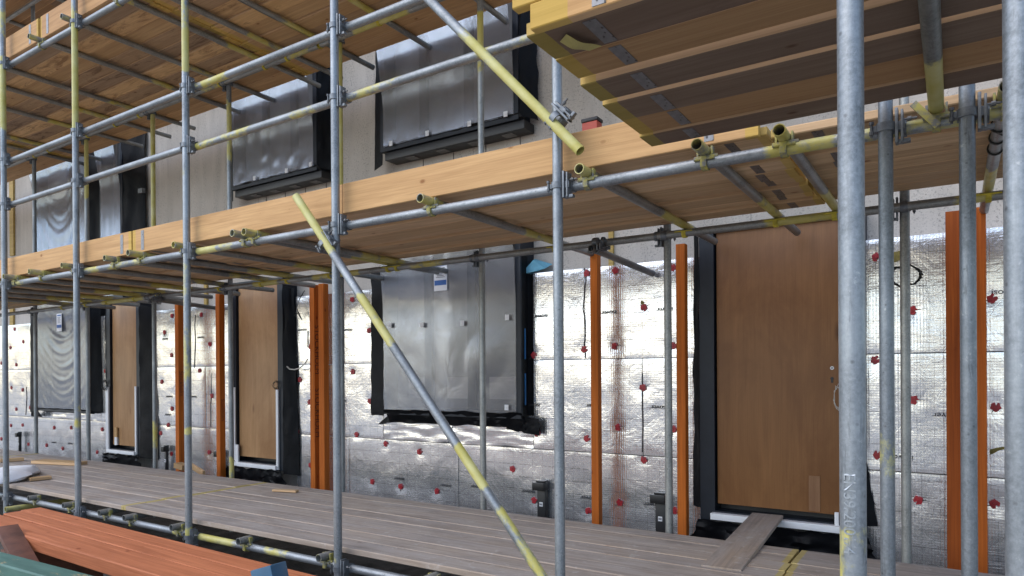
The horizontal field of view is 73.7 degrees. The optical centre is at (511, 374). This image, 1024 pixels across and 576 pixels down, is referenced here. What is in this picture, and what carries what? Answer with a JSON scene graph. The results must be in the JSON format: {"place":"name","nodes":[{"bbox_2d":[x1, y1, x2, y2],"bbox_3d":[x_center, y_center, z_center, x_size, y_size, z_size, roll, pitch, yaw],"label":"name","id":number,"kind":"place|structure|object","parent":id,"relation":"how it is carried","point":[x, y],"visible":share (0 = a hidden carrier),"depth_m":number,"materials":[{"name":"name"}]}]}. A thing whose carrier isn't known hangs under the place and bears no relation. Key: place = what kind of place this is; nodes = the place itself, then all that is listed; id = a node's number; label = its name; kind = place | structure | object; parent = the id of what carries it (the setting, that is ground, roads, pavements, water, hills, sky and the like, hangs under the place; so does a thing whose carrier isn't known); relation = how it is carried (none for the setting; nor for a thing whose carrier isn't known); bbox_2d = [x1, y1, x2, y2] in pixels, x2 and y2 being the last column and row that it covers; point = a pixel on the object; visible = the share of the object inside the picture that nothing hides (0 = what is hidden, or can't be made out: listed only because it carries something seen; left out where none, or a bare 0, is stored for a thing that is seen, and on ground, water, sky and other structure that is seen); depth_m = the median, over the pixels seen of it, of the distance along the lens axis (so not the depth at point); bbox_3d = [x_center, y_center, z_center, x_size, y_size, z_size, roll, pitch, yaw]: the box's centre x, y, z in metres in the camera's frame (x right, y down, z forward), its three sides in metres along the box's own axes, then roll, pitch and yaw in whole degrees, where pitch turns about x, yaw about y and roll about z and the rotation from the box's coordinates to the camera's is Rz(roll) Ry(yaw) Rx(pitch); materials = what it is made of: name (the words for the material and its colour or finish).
{"place":"outdoors","nodes":[
{"label":"outdoors","id":0,"kind":"place"},
{"bbox_2d":[0,486,459,575],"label":"soil","id":1,"kind":"structure","parent":0,"point":[317,570],"depth_m":6.26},
{"bbox_2d":[0,0,15,513],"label":"scaffold standard","id":2,"kind":"object","parent":1,"relation":"on","point":[6,286],"visible":0.93,"depth_m":6.39,"materials":[{"name":"metal"}]},
{"bbox_2d":[6,0,130,70],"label":"scaffold ledger","id":3,"kind":"object","parent":2,"relation":"attached to","point":[98,14],"visible":0.85,"depth_m":5.85,"materials":[{"name":"metal"}]},
{"bbox_2d":[7,134,103,161],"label":"scaffold transom","id":4,"kind":"object","parent":3,"relation":"on","point":[40,144],"visible":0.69,"depth_m":8.78,"materials":[{"name":"metal"}]},
{"bbox_2d":[7,35,241,142],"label":"scaffold board","id":5,"kind":"object","parent":4,"relation":"on","point":[196,55],"visible":0.66,"depth_m":7.08,"materials":[{"name":"wood"}]},
{"bbox_2d":[7,68,195,129],"bbox_3d":[-4.412,-2.941,7.367,0.111,0.103,2.125,0,0,33],"label":"scaffold transom","id":6,"kind":"object","parent":3,"relation":"attached to","point":[69,88],"visible":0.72,"depth_m":7.22,"materials":[{"name":"metal"}]},
{"bbox_2d":[6,0,153,80],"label":"scaffold board","id":7,"kind":"object","parent":6,"relation":"on","point":[113,16],"visible":0.5,"depth_m":6.05,"materials":[{"name":"wood"}]},
{"bbox_2d":[6,1,171,95],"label":"scaffold board","id":8,"kind":"object","parent":6,"relation":"on","point":[131,22],"visible":0.62,"depth_m":6.18,"materials":[{"name":"wood"}]},
{"bbox_2d":[6,9,189,106],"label":"scaffold board","id":9,"kind":"object","parent":6,"relation":"on","point":[138,36],"visible":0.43,"depth_m":6.42,"materials":[{"name":"wood"}]},
{"bbox_2d":[6,19,208,120],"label":"scaffold board","id":10,"kind":"object","parent":6,"relation":"on","point":[168,37],"visible":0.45,"depth_m":6.64,"materials":[{"name":"wood"}]},
{"bbox_2d":[7,26,224,132],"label":"scaffold board","id":11,"kind":"object","parent":6,"relation":"on","point":[150,61],"visible":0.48,"depth_m":6.92,"materials":[{"name":"wood"}]},
{"bbox_2d":[12,42,258,145],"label":"scaffold board","id":12,"kind":"object","parent":6,"relation":"on","point":[217,60],"visible":0.59,"depth_m":7.24,"materials":[{"name":"wood"}]},
{"bbox_2d":[60,67,308,157],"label":"scaffold board","id":13,"kind":"object","parent":6,"relation":"on","point":[271,81],"visible":0.58,"depth_m":7.68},
{"bbox_2d":[474,0,508,24],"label":"scaffold transom","id":14,"kind":"object","parent":3,"relation":"on","point":[495,13],"visible":0.83,"depth_m":5.63,"materials":[{"name":"metal"}]},
{"bbox_2d":[244,0,379,49],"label":"scaffold board","id":15,"kind":"object","parent":14,"relation":"on","point":[316,18],"visible":0.72,"depth_m":5.84,"materials":[{"name":"wood"}]},
{"bbox_2d":[285,0,472,66],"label":"scaffold board","id":16,"kind":"object","parent":14,"relation":"on","point":[385,28],"visible":0.47,"depth_m":5.98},
{"bbox_2d":[295,0,511,73],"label":"scaffold board","id":17,"kind":"object","parent":14,"relation":"on","point":[436,21],"visible":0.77,"depth_m":6.04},
{"bbox_2d":[0,0,423,167],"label":"scaffold ledger","id":18,"kind":"object","parent":2,"relation":"attached to","point":[382,13],"visible":0.84,"depth_m":4.53,"materials":[{"name":"metal"}]},
{"bbox_2d":[0,108,1000,287],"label":"scaffold ledger","id":19,"kind":"object","parent":2,"relation":"attached to","point":[830,141],"visible":0.84,"depth_m":3.26,"materials":[{"name":"metal"}]},
{"bbox_2d":[103,255,315,287],"bbox_3d":[-2.619,-0.888,6.214,0.111,0.103,2.084,0,0,33],"label":"scaffold transom","id":20,"kind":"object","parent":19,"relation":"attached to","point":[113,260],"visible":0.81,"depth_m":6.05,"materials":[{"name":"metal"}]},
{"bbox_2d":[0,231,132,278],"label":"toe board","id":21,"kind":"object","parent":20,"relation":"on","point":[117,245],"visible":0.67,"depth_m":5.85,"materials":[{"name":"wood"}]},
{"bbox_2d":[126,250,331,283],"bbox_3d":[-2.306,-0.889,6.000,0.111,0.103,2.103,0,0,33],"label":"scaffold transom","id":22,"kind":"object","parent":19,"relation":"attached to","point":[140,255],"visible":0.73,"depth_m":5.81,"materials":[{"name":"metal"}]},
{"bbox_2d":[133,184,346,251],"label":"toe board","id":23,"kind":"object","parent":22,"relation":"on","point":[275,213],"visible":0.75,"depth_m":4.59,"materials":[{"name":"wood"}]},
{"bbox_2d":[149,126,773,253],"bbox_3d":[-0.904,-0.984,4.135,4.728,0.040,0.160,0,0,33],"label":"scaffold board","id":24,"kind":"object","parent":22,"relation":"on","point":[764,140],"visible":0.41,"depth_m":3.51,"materials":[{"name":"wood"}]},
{"bbox_2d":[196,155,796,260],"bbox_3d":[-0.701,-0.968,4.398,4.728,0.040,0.160,0,0,33],"label":"scaffold board","id":25,"kind":"object","parent":22,"relation":"on","point":[741,169],"visible":0.46,"depth_m":3.77,"materials":[{"name":"wood"}]},
{"bbox_2d":[227,170,805,264],"bbox_3d":[-0.537,-0.987,4.686,4.728,0.040,0.160,0,0,33],"label":"scaffold board","id":26,"kind":"object","parent":22,"relation":"on","point":[802,178],"visible":0.22,"depth_m":4.13,"materials":[{"name":"wood"}]},
{"bbox_2d":[238,178,812,268],"bbox_3d":[-0.439,-0.971,4.822,4.728,0.040,0.160,0,0,33],"label":"scaffold board","id":27,"kind":"object","parent":22,"relation":"on","point":[765,192],"visible":0.58,"depth_m":4.22,"materials":[{"name":"wood"}]},
{"bbox_2d":[271,193,824,272],"bbox_3d":[-0.250,-0.972,5.094,4.728,0.040,0.160,0,0,33],"label":"scaffold board","id":28,"kind":"object","parent":22,"relation":"on","point":[815,199],"visible":0.56,"depth_m":4.49,"materials":[{"name":"wood"}]},
{"bbox_2d":[416,193,593,255],"bbox_3d":[0.085,-0.903,4.461,0.111,0.103,2.089,0,0,33],"label":"scaffold transom","id":29,"kind":"object","parent":19,"relation":"on","point":[429,202],"visible":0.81,"depth_m":4.11,"materials":[{"name":"metal"}]},
{"bbox_2d":[210,166,799,263],"bbox_3d":[-0.624,-0.969,4.546,4.728,0.040,0.160,0,0,33],"label":"scaffold board","id":30,"kind":"object","parent":29,"relation":"on","point":[727,183],"visible":0.56,"depth_m":3.94,"materials":[{"name":"wood"}]},
{"bbox_2d":[260,192,813,269],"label":"scaffold board","id":31,"kind":"object","parent":29,"relation":"on","point":[799,195],"visible":0.21,"depth_m":4.43,"materials":[{"name":"wood"}]},
{"bbox_2d":[343,122,759,213],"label":"toe board","id":32,"kind":"object","parent":29,"relation":"on","point":[615,144],"visible":0.65,"depth_m":3.42,"materials":[{"name":"wood"}]},
{"bbox_2d":[574,163,717,244],"bbox_3d":[0.869,-0.907,3.958,0.111,0.103,2.081,0,0,33],"label":"scaffold transom","id":33,"kind":"object","parent":19,"relation":"on","point":[586,173],"visible":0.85,"depth_m":3.62,"materials":[{"name":"metal"}]},
{"bbox_2d":[691,138,800,235],"bbox_3d":[1.320,-0.910,3.651,0.111,0.103,2.107,0,0,33],"label":"scaffold transom","id":34,"kind":"object","parent":19,"relation":"attached to","point":[705,152],"visible":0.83,"depth_m":3.26,"materials":[{"name":"metal"}]},
{"bbox_2d":[772,123,837,220],"bbox_3d":[1.588,-0.911,3.486,0.111,0.103,2.092,0,0,33],"label":"scaffold transom","id":35,"kind":"object","parent":19,"relation":"attached to","point":[784,137],"visible":0.7,"depth_m":2.99,"materials":[{"name":"metal"}]},
{"bbox_2d":[910,0,954,132],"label":"scaffold transom","id":36,"kind":"object","parent":19,"relation":"on","point":[930,23],"visible":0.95,"depth_m":2.01,"materials":[{"name":"metal"}]},
{"bbox_2d":[530,0,641,33],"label":"toe board","id":37,"kind":"object","parent":36,"relation":"on","point":[546,15],"visible":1,"depth_m":1.85,"materials":[{"name":"wood"}]},
{"bbox_2d":[527,0,756,58],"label":"scaffold board","id":38,"kind":"object","parent":36,"relation":"on","point":[629,21],"visible":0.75,"depth_m":1.87,"materials":[{"name":"wood"}]},
{"bbox_2d":[556,0,868,78],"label":"scaffold board","id":39,"kind":"object","parent":36,"relation":"on","point":[753,16],"visible":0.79,"depth_m":1.94,"materials":[{"name":"wood"}]},
{"bbox_2d":[580,0,1001,100],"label":"scaffold board","id":40,"kind":"object","parent":36,"relation":"on","point":[817,31],"visible":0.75,"depth_m":2.00,"materials":[{"name":"wood"}]},
{"bbox_2d":[603,4,1001,120],"bbox_3d":[2.129,-0.977,1.340,4.200,0.044,0.172,0,0,33],"label":"scaffold board","id":41,"kind":"object","parent":36,"relation":"on","point":[970,27],"visible":0.71,"depth_m":2.12,"materials":[{"name":"wood"}]},
{"bbox_2d":[623,36,1001,133],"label":"scaffold board","id":42,"kind":"object","parent":36,"relation":"on","point":[974,53],"visible":0.64,"depth_m":2.29,"materials":[{"name":"wood"}]},
{"bbox_2d":[640,59,1001,145],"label":"scaffold board","id":43,"kind":"object","parent":36,"relation":"on","point":[975,73],"visible":0.69,"depth_m":2.42,"materials":[{"name":"wood"}]},
{"bbox_2d":[976,81,1002,213],"bbox_3d":[2.168,-0.915,3.082,0.111,0.103,2.060,0,0,33],"label":"scaffold transom","id":44,"kind":"object","parent":19,"relation":"on","point":[992,166],"visible":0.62,"depth_m":2.96,"materials":[{"name":"metal"}]},
{"bbox_2d":[771,87,997,142],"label":"scaffold board","id":45,"kind":"object","parent":44,"relation":"on","point":[816,129],"visible":0.32,"depth_m":2.60,"materials":[{"name":"wood"}]},
{"bbox_2d":[804,121,991,164],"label":"scaffold board","id":46,"kind":"object","parent":44,"relation":"on","point":[930,138],"visible":0.27,"depth_m":2.86,"materials":[{"name":"wood"}]},
{"bbox_2d":[25,5,37,493],"bbox_3d":[-6.473,-1.702,9.212,0.150,6.620,0.109,0,0,33],"label":"scaffold standard","id":47,"kind":"object","parent":1,"relation":"on","point":[34,315],"visible":0.49,"depth_m":9.20,"materials":[{"name":"metal"}]},
{"bbox_2d":[1,549,102,575],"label":"timber bearer","id":48,"kind":"object","parent":1,"relation":"on","point":[46,559],"visible":0.21,"depth_m":4.75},
{"bbox_2d":[0,515,221,575],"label":"orange timber","id":49,"kind":"object","parent":48,"relation":"on","point":[106,558],"visible":0.86,"depth_m":4.08,"materials":[{"name":"wood"}]},
{"bbox_2d":[3,511,250,575],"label":"orange timber","id":50,"kind":"object","parent":48,"relation":"on","point":[171,555],"visible":0.56,"depth_m":4.24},
{"bbox_2d":[69,0,89,518],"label":"scaffold standard","id":51,"kind":"object","parent":1,"relation":"on","point":[77,182],"visible":0.95,"depth_m":5.65,"materials":[{"name":"metal"}]},
{"bbox_2d":[79,138,90,459],"bbox_3d":[-5.294,-1.708,8.449,0.150,6.620,0.109,0,0,33],"label":"scaffold standard","id":52,"kind":"object","parent":1,"relation":"on","point":[84,142],"visible":0.52,"depth_m":8.44,"materials":[{"name":"metal"}]},
{"bbox_2d":[143,111,157,516],"bbox_3d":[-4.046,-1.715,7.642,0.150,6.620,0.109,0,0,33],"label":"scaffold standard","id":53,"kind":"object","parent":1,"relation":"on","point":[151,117],"visible":0.63,"depth_m":7.63,"materials":[{"name":"metal"}]},
{"bbox_2d":[175,305,184,471],"bbox_3d":[-4.063,0.294,8.355,0.076,2.440,0.070,0,0,33],"label":"timber post","id":54,"kind":"object","parent":1,"relation":"on","point":[179,375],"visible":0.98,"depth_m":8.33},
{"bbox_2d":[179,0,203,545],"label":"scaffold standard","id":55,"kind":"object","parent":1,"relation":"on","point":[188,249],"visible":0.94,"depth_m":4.79,"materials":[{"name":"metal"}]},
{"bbox_2d":[0,492,407,575],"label":"scaffold ledger","id":56,"kind":"object","parent":55,"relation":"attached to","point":[355,569],"visible":0.77,"depth_m":4.61,"materials":[{"name":"metal"}]},
{"bbox_2d":[27,494,54,505],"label":"scaffold transom","id":57,"kind":"object","parent":56,"relation":"on","point":[34,499],"visible":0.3,"depth_m":6.15,"materials":[{"name":"metal"}]},
{"bbox_2d":[0,481,142,509],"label":"scaffold board","id":58,"kind":"object","parent":57,"relation":"on","point":[100,500],"visible":0.8,"depth_m":5.94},
{"bbox_2d":[236,535,266,551],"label":"scaffold transom","id":59,"kind":"object","parent":56,"relation":"on","point":[245,541],"visible":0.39,"depth_m":4.51,"materials":[{"name":"metal"}]},
{"bbox_2d":[123,502,554,575],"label":"scaffold board","id":60,"kind":"object","parent":59,"relation":"on","point":[446,564],"visible":0.91,"depth_m":4.14,"materials":[{"name":"wood"}]},
{"bbox_2d":[146,499,616,575],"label":"scaffold board","id":61,"kind":"object","parent":59,"relation":"on","point":[521,564],"visible":0.66,"depth_m":4.20,"materials":[{"name":"wood"}]},
{"bbox_2d":[165,496,683,575],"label":"scaffold board","id":62,"kind":"object","parent":59,"relation":"on","point":[600,567],"visible":0.66,"depth_m":4.20,"materials":[{"name":"wood"}]},
{"bbox_2d":[192,493,743,575],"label":"scaffold board","id":63,"kind":"object","parent":59,"relation":"on","point":[641,564],"visible":0.64,"depth_m":4.24,"materials":[{"name":"wood"}]},
{"bbox_2d":[316,550,346,568],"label":"scaffold transom","id":64,"kind":"object","parent":56,"relation":"on","point":[325,558],"visible":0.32,"depth_m":4.09,"materials":[{"name":"metal"}]},
{"bbox_2d":[221,487,790,571],"bbox_3d":[-0.557,1.040,4.882,4.778,0.036,0.164,0,0,33],"label":"scaffold board","id":65,"kind":"object","parent":64,"relation":"on","point":[753,562],"visible":0.64,"depth_m":4.46,"materials":[{"name":"wood"}]},
{"bbox_2d":[254,483,798,557],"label":"scaffold board","id":66,"kind":"object","parent":64,"relation":"on","point":[794,553],"visible":0.59,"depth_m":4.75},
{"bbox_2d":[215,294,225,476],"bbox_3d":[-3.371,0.290,7.907,0.076,2.440,0.070,0,0,33],"label":"timber post","id":67,"kind":"object","parent":1,"relation":"on","point":[220,384],"visible":0.98,"depth_m":7.88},
{"bbox_2d":[219,81,234,531],"bbox_3d":[-2.882,-1.722,6.888,0.150,6.620,0.109,0,0,33],"label":"scaffold standard","id":68,"kind":"object","parent":1,"relation":"on","point":[227,89],"visible":0.56,"depth_m":6.88,"materials":[{"name":"metal"}]},
{"bbox_2d":[309,285,319,488],"bbox_3d":[-2.068,0.282,7.171,0.073,2.440,0.070,0,0,33],"label":"timber post","id":69,"kind":"object","parent":1,"relation":"on","point":[314,385],"visible":0.75,"depth_m":7.14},
{"bbox_2d":[318,283,329,489],"bbox_3d":[-1.952,0.282,7.096,0.080,2.440,0.070,0,0,33],"label":"timber post","id":70,"kind":"object","parent":1,"relation":"on","point":[324,456],"visible":0.86,"depth_m":7.07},
{"bbox_2d":[328,39,344,491],"bbox_3d":[-1.547,-1.729,6.024,0.150,6.620,0.109,0,0,33],"label":"scaffold standard","id":71,"kind":"object","parent":1,"relation":"on","point":[341,42],"visible":0.3,"depth_m":6.01,"materials":[{"name":"metal"}]},
{"bbox_2d":[326,0,354,575],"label":"scaffold standard","id":72,"kind":"object","parent":1,"relation":"on","point":[336,97],"visible":0.98,"depth_m":3.98,"materials":[{"name":"metal"}]},
{"bbox_2d":[292,193,547,575],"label":"diagonal brace","id":73,"kind":"object","parent":72,"relation":"attached to","point":[328,242],"visible":1,"depth_m":3.55,"materials":[{"name":"metal"}]},
{"bbox_2d":[469,0,488,509],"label":"scaffold standard","id":74,"kind":"object","parent":1,"relation":"on","point":[481,266],"visible":0.64,"depth_m":5.18,"materials":[{"name":"metal"}]},
{"bbox_2d":[547,57,576,575],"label":"scaffold standard","id":75,"kind":"object","parent":1,"relation":"on","point":[560,186],"visible":0.81,"depth_m":3.17,"materials":[{"name":"metal"}]},
{"bbox_2d":[195,34,533,149],"bbox_3d":[-0.764,-1.626,3.880,3.483,0.048,0.048,-1,0,33],"label":"scaffold ledger","id":76,"kind":"object","parent":75,"relation":"attached to","point":[473,56],"visible":0.73,"depth_m":3.85,"materials":[{"name":"metal"}]},
{"bbox_2d":[423,0,584,155],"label":"diagonal brace","id":77,"kind":"object","parent":75,"relation":"attached to","point":[556,122],"visible":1,"depth_m":3.20,"materials":[{"name":"metal"}]},
{"bbox_2d":[590,254,601,524],"bbox_3d":[0.654,0.275,5.299,0.062,2.425,0.065,0,0,33],"label":"timber post","id":78,"kind":"object","parent":1,"relation":"on","point":[596,387],"visible":0.74,"depth_m":5.27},
{"bbox_2d":[653,224,675,533],"bbox_3d":[0.964,-1.743,4.399,0.150,6.620,0.109,0,0,33],"label":"scaffold standard","id":79,"kind":"object","parent":1,"relation":"on","point":[664,242],"visible":0.56,"depth_m":4.39,"materials":[{"name":"metal"}]},
{"bbox_2d":[676,243,688,535],"bbox_3d":[1.230,0.274,4.926,0.066,2.420,0.065,0,0,33],"label":"timber post","id":80,"kind":"object","parent":1,"relation":"on","point":[682,391],"visible":0.88,"depth_m":4.90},
{"bbox_2d":[869,100,916,575],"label":"scaffold standard","id":81,"kind":"object","parent":1,"relation":"on","point":[885,128],"visible":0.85,"depth_m":2.44,"materials":[{"name":"metal"}]},
{"bbox_2d":[894,96,915,563],"bbox_3d":[2.080,-1.750,3.677,0.150,6.620,0.109,0,0,33],"label":"scaffold standard","id":82,"kind":"object","parent":1,"relation":"on","point":[905,380],"visible":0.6,"depth_m":3.67,"materials":[{"name":"metal"}]},
{"bbox_2d":[0,0,444,170],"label":"scaffold ledger","id":83,"kind":"object","parent":82,"relation":"attached to","point":[421,6],"visible":0.69,"depth_m":6.60,"materials":[{"name":"metal"}]},
{"bbox_2d":[0,190,1002,316],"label":"scaffold ledger","id":84,"kind":"object","parent":82,"relation":"attached to","point":[873,210],"visible":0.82,"depth_m":4.67,"materials":[{"name":"metal"}]},
{"bbox_2d":[945,210,960,569],"bbox_3d":[2.632,0.256,4.051,0.095,2.440,0.060,0,0,33],"label":"timber post","id":85,"kind":"object","parent":1,"relation":"on","point":[953,391],"visible":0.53,"depth_m":4.03,"materials":[{"name":"wood"}]},
{"bbox_2d":[949,84,1001,575],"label":"scaffold standard","id":86,"kind":"object","parent":1,"relation":"on","point":[967,114],"visible":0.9,"depth_m":2.31,"materials":[{"name":"metal"}]},
{"bbox_2d":[976,207,987,572],"bbox_3d":[2.704,0.256,3.975,0.097,2.440,0.070,0,0,33],"label":"timber post","id":87,"kind":"object","parent":1,"relation":"on","point":[982,393],"visible":0.38,"depth_m":3.93,"materials":[{"name":"wood"}]},
{"bbox_3d":[-1.413,1.375,3.603,0.100,0.458,0.600,0,0,33],"label":"timber bearer","id":88,"kind":"object","parent":1,"relation":"on","visible":0},
{"bbox_2d":[21,507,314,575],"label":"orange timber","id":89,"kind":"object","parent":88,"relation":"on","point":[220,557],"visible":0.52,"depth_m":4.30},
{"label":"ground","id":90,"kind":"structure","parent":0,"visible":0},
{"bbox_2d":[0,552,91,575],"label":"green beam","id":91,"kind":"structure","parent":90,"relation":"on","point":[12,565],"depth_m":3.51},
{"bbox_2d":[0,2,1004,575],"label":"terraced house","id":92,"kind":"structure","parent":90,"relation":"on","point":[762,366],"depth_m":6.05,"materials":[{"name":"metal"}]},
{"bbox_2d":[30,299,104,416],"bbox_3d":[-6.725,-0.258,10.262,2.120,1.837,0.270,0,0,33],"label":"window","id":93,"kind":"structure","parent":92,"relation":"in","point":[55,328],"depth_m":10.47,"materials":[{"name":"grey glass"}]},
{"bbox_2d":[36,150,99,307],"bbox_3d":[-6.637,-2.378,10.123,2.020,2.698,0.387,0,0,33],"label":"window","id":94,"kind":"structure","parent":92,"relation":"in","point":[54,211],"depth_m":10.49,"materials":[{"name":"grey glass"}]},
{"bbox_2d":[99,133,145,297],"bbox_3d":[-5.406,-2.386,9.328,1.010,2.696,0.385,0,0,33],"label":"window","id":95,"kind":"structure","parent":92,"relation":"in","point":[122,195],"depth_m":9.24,"materials":[{"name":"grey glass"}]},
{"bbox_2d":[101,302,152,466],"bbox_3d":[-5.196,0.138,9.267,1.295,2.335,0.284,0,0,33],"label":"door","id":96,"kind":"structure","parent":92,"relation":"in","point":[128,329],"depth_m":9.21,"materials":[{"name":"brown wood"}]},
{"bbox_2d":[226,277,299,484],"bbox_3d":[-2.818,0.112,7.737,1.180,2.351,0.269,0,0,33],"label":"door","id":97,"kind":"structure","parent":92,"relation":"in","point":[266,420],"depth_m":7.65,"materials":[{"name":"brown wood"}]},
{"bbox_2d":[232,67,330,201],"bbox_3d":[-2.668,-2.792,7.554,1.717,1.915,0.387,0,0,33],"label":"window","id":98,"kind":"structure","parent":92,"relation":"in","point":[295,154],"depth_m":7.65,"materials":[{"name":"grey glass"}]},
{"bbox_2d":[370,242,539,435],"bbox_3d":[-0.560,-0.346,6.265,1.895,1.730,0.281,0,0,33],"label":"window","id":99,"kind":"structure","parent":92,"relation":"in","point":[433,319],"depth_m":6.34,"materials":[{"name":"grey glass"}]},
{"bbox_2d":[374,2,538,170],"bbox_3d":[-0.632,-2.811,6.235,1.850,1.900,0.388,0,0,33],"label":"window","id":100,"kind":"structure","parent":92,"relation":"in","point":[437,114],"depth_m":6.37,"materials":[{"name":"grey glass"}]},
{"bbox_2d":[690,216,877,558],"bbox_3d":[1.835,0.100,4.711,1.222,2.339,0.294,0,0,33],"label":"door","id":101,"kind":"structure","parent":92,"relation":"in","point":[765,371],"depth_m":4.72,"materials":[{"name":"brown wood"}]},
{"bbox_2d":[837,0,866,575],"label":"scaffold standard","id":102,"kind":"object","parent":90,"relation":"on","point":[851,292],"visible":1,"depth_m":1.33,"materials":[{"name":"metal"}]},
{"bbox_2d":[1002,0,1023,575],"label":"scaffold standard","id":103,"kind":"object","parent":90,"relation":"on","point":[1013,127],"visible":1,"depth_m":1.19,"materials":[{"name":"metal"}]},
{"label":"scaffold transom","id":104,"kind":"object","parent":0,"visible":0},
{"bbox_2d":[203,490,785,575],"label":"scaffold board","id":105,"kind":"object","parent":104,"relation":"on","point":[653,557],"visible":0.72,"depth_m":4.30,"materials":[{"name":"wood"}]},
{"bbox_2d":[701,513,782,571],"bbox_3d":[1.426,0.996,4.138,0.205,0.026,1.332,0,2,30],"label":"plank","id":106,"kind":"object","parent":105,"relation":"on","point":[739,547],"visible":0.98,"depth_m":4.00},
{"bbox_2d":[237,485,793,562],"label":"scaffold board","id":107,"kind":"object","parent":104,"relation":"on","point":[693,546],"visible":0.54,"depth_m":4.59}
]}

